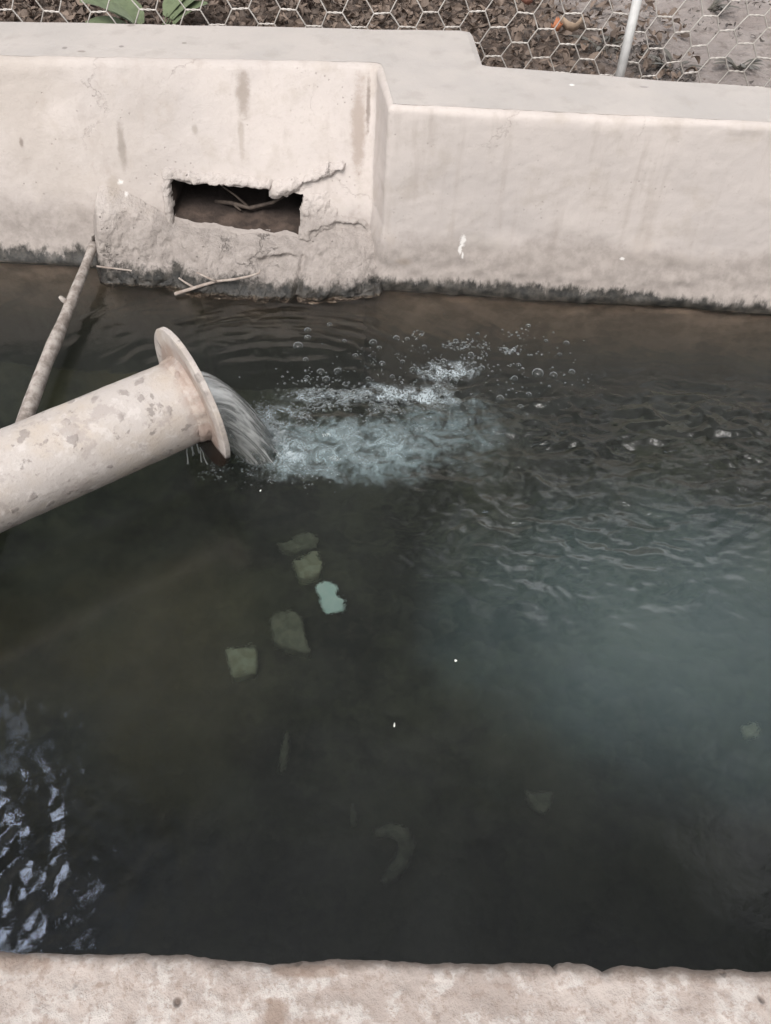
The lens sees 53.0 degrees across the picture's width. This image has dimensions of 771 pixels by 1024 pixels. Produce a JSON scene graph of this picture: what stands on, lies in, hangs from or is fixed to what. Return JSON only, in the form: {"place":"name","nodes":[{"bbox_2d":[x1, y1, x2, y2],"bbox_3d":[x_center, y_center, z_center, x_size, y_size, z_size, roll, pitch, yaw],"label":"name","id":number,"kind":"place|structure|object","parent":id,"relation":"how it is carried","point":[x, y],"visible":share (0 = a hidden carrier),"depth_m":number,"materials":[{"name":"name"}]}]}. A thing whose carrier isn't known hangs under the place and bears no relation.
{"place":"outdoors","nodes":[
{"label":"outdoors","id":0,"kind":"place"},
{"bbox_2d":[0,327,229,532],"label":"steel pipe","id":1,"kind":"object","parent":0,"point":[66,452],"visible":1,"depth_m":1.13,"materials":[{"name":"beige metal"}]},
{"bbox_2d":[186,444,207,464],"bbox_3d":[-0.327,-0.108,1.337,0.039,0.052,0.033,2,51,0],"label":"dribble","id":2,"kind":"object","parent":1,"relation":"attached to","point":[199,451],"visible":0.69,"depth_m":1.34,"materials":[{"name":"liquid"}]},
{"bbox_2d":[201,371,275,464],"bbox_3d":[-0.262,-0.162,1.302,0.139,0.203,0.130,-28,57,-22],"label":"water jet","id":3,"kind":"object","parent":1,"relation":"attached to","point":[245,427],"visible":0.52,"depth_m":1.26},
{"bbox_2d":[0,261,770,971],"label":"water","id":4,"kind":"structure","parent":0,"point":[528,613],"depth_m":1.13,"materials":[{"name":"black liquid"}]},
{"bbox_2d":[15,235,96,422],"bbox_3d":[-0.635,-0.285,1.441,0.037,0.055,0.779,1,51,-1],"label":"branch","id":5,"kind":"object","parent":4,"relation":"on","point":[37,384],"visible":0.7,"depth_m":1.47,"materials":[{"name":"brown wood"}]},
{"bbox_2d":[96,265,131,270],"bbox_3d":[-0.531,-0.513,1.665,0.169,0.040,0.018,2,51,0],"label":"twig","id":6,"kind":"object","parent":4,"relation":"on","point":[113,268],"visible":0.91,"depth_m":1.65,"materials":[{"name":"beige wood"}]},
{"bbox_2d":[174,269,260,295],"bbox_3d":[-0.355,-0.483,1.631,0.186,0.053,0.034,2,51,0],"label":"twig","id":7,"kind":"object","parent":4,"relation":"on","point":[192,287],"visible":1,"depth_m":1.64,"materials":[{"name":"beige wood"}]},
{"bbox_2d":[235,406,297,464],"bbox_3d":[-0.228,-0.140,1.373,0.163,0.037,0.163,30,56,21],"label":"splash","id":8,"kind":"object","parent":4,"relation":"on","point":[275,433],"visible":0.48,"depth_m":1.36,"materials":[{"name":"white liquid"}]},
{"bbox_2d":[194,315,588,487],"bbox_3d":[0.038,-0.229,1.464,0.842,0.023,0.412,-23,55,-19],"label":"foam","id":9,"kind":"object","parent":4,"relation":"on","point":[373,393],"visible":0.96,"depth_m":1.46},
{"bbox_2d":[0,0,770,87],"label":"ground","id":10,"kind":"structure","parent":0,"point":[722,44],"depth_m":2.08,"materials":[{"name":"brown soil"}]},
{"bbox_2d":[24,0,36,9],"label":"dry weed","id":11,"kind":"object","parent":10,"relation":"on","point":[33,3],"visible":0.38,"depth_m":2.10,"materials":[{"name":"brown plant"}]},
{"bbox_2d":[80,0,207,24],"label":"green plant","id":12,"kind":"object","parent":10,"relation":"on","point":[127,10],"visible":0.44,"depth_m":1.93,"materials":[{"name":"green plant"}]},
{"bbox_2d":[300,0,312,12],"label":"dry weed","id":13,"kind":"object","parent":10,"relation":"on","point":[304,1],"visible":0.38,"depth_m":2.13,"materials":[{"name":"brown plant"}]},
{"bbox_2d":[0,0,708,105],"bbox_3d":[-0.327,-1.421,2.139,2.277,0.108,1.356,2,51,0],"label":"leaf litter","id":14,"kind":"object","parent":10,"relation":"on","point":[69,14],"visible":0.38,"depth_m":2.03,"materials":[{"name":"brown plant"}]},
{"bbox_2d":[521,0,532,4],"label":"fallen leaf","id":15,"kind":"object","parent":14,"relation":"on","point":[527,2],"visible":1,"depth_m":2.04,"materials":[{"name":"orange plant"}]},
{"bbox_2d":[551,17,562,30],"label":"fallen leaf","id":16,"kind":"object","parent":14,"relation":"on","point":[558,27],"visible":0.81,"depth_m":1.93,"materials":[{"name":"orange plant"}]},
{"bbox_2d":[560,15,583,31],"bbox_3d":[0.465,-1.220,1.930,0.061,0.035,0.037,2,51,0],"label":"fallen leaf","id":17,"kind":"object","parent":14,"relation":"on","point":[569,26],"visible":0.93,"depth_m":1.93,"materials":[{"name":"beige plant"}]},
{"bbox_2d":[0,0,770,86],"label":"wire fence","id":18,"kind":"object","parent":10,"relation":"on","point":[630,31],"visible":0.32,"depth_m":1.70,"materials":[{"name":"grey metal"}]},
{"bbox_2d":[566,35,638,51],"bbox_3d":[0.561,-1.215,2.010,0.190,0.030,0.128,-9,52,-8],"label":"weed","id":19,"kind":"object","parent":10,"relation":"on","point":[595,44],"visible":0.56,"depth_m":2.01,"materials":[{"name":"brown plant"}]},
{"bbox_2d":[536,0,770,85],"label":"ground debris","id":20,"kind":"object","parent":10,"relation":"on","point":[611,49],"visible":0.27,"depth_m":1.99,"materials":[{"name":"brown plant"}]},
{"bbox_2d":[642,47,704,72],"bbox_3d":[0.727,-1.134,1.956,0.140,0.035,0.134,-26,56,-21],"label":"weed","id":21,"kind":"object","parent":10,"relation":"on","point":[668,54],"visible":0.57,"depth_m":1.97,"materials":[{"name":"grey plant"}]},
{"bbox_2d":[707,0,740,12],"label":"weed","id":22,"kind":"object","parent":10,"relation":"on","point":[713,6],"visible":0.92,"depth_m":2.19,"materials":[{"name":"grey plant"}]},
{"bbox_2d":[714,56,763,70],"bbox_3d":[0.879,-1.111,1.930,0.120,0.025,0.102,22,54,16],"label":"weed","id":23,"kind":"object","parent":10,"relation":"on","point":[735,67],"visible":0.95,"depth_m":1.94,"materials":[{"name":"grey plant"}]},
{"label":"tank floor","id":24,"kind":"structure","parent":0,"visible":0},
{"bbox_2d":[0,22,770,313],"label":"concrete wall","id":25,"kind":"structure","parent":24,"relation":"on","point":[134,148],"depth_m":1.59,"materials":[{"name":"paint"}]},
{"bbox_2d":[215,186,284,210],"bbox_3d":[-0.294,-0.685,1.689,0.168,0.047,0.034,2,51,0],"label":"twig","id":26,"kind":"object","parent":25,"relation":"in","point":[244,205],"visible":0.87,"depth_m":1.69,"materials":[{"name":"wood"}]},
{"bbox_2d":[0,951,770,1023],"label":"concrete wall","id":27,"kind":"structure","parent":24,"relation":"on","point":[56,988],"depth_m":0.53,"materials":[{"name":"beige concrete"}]}
]}

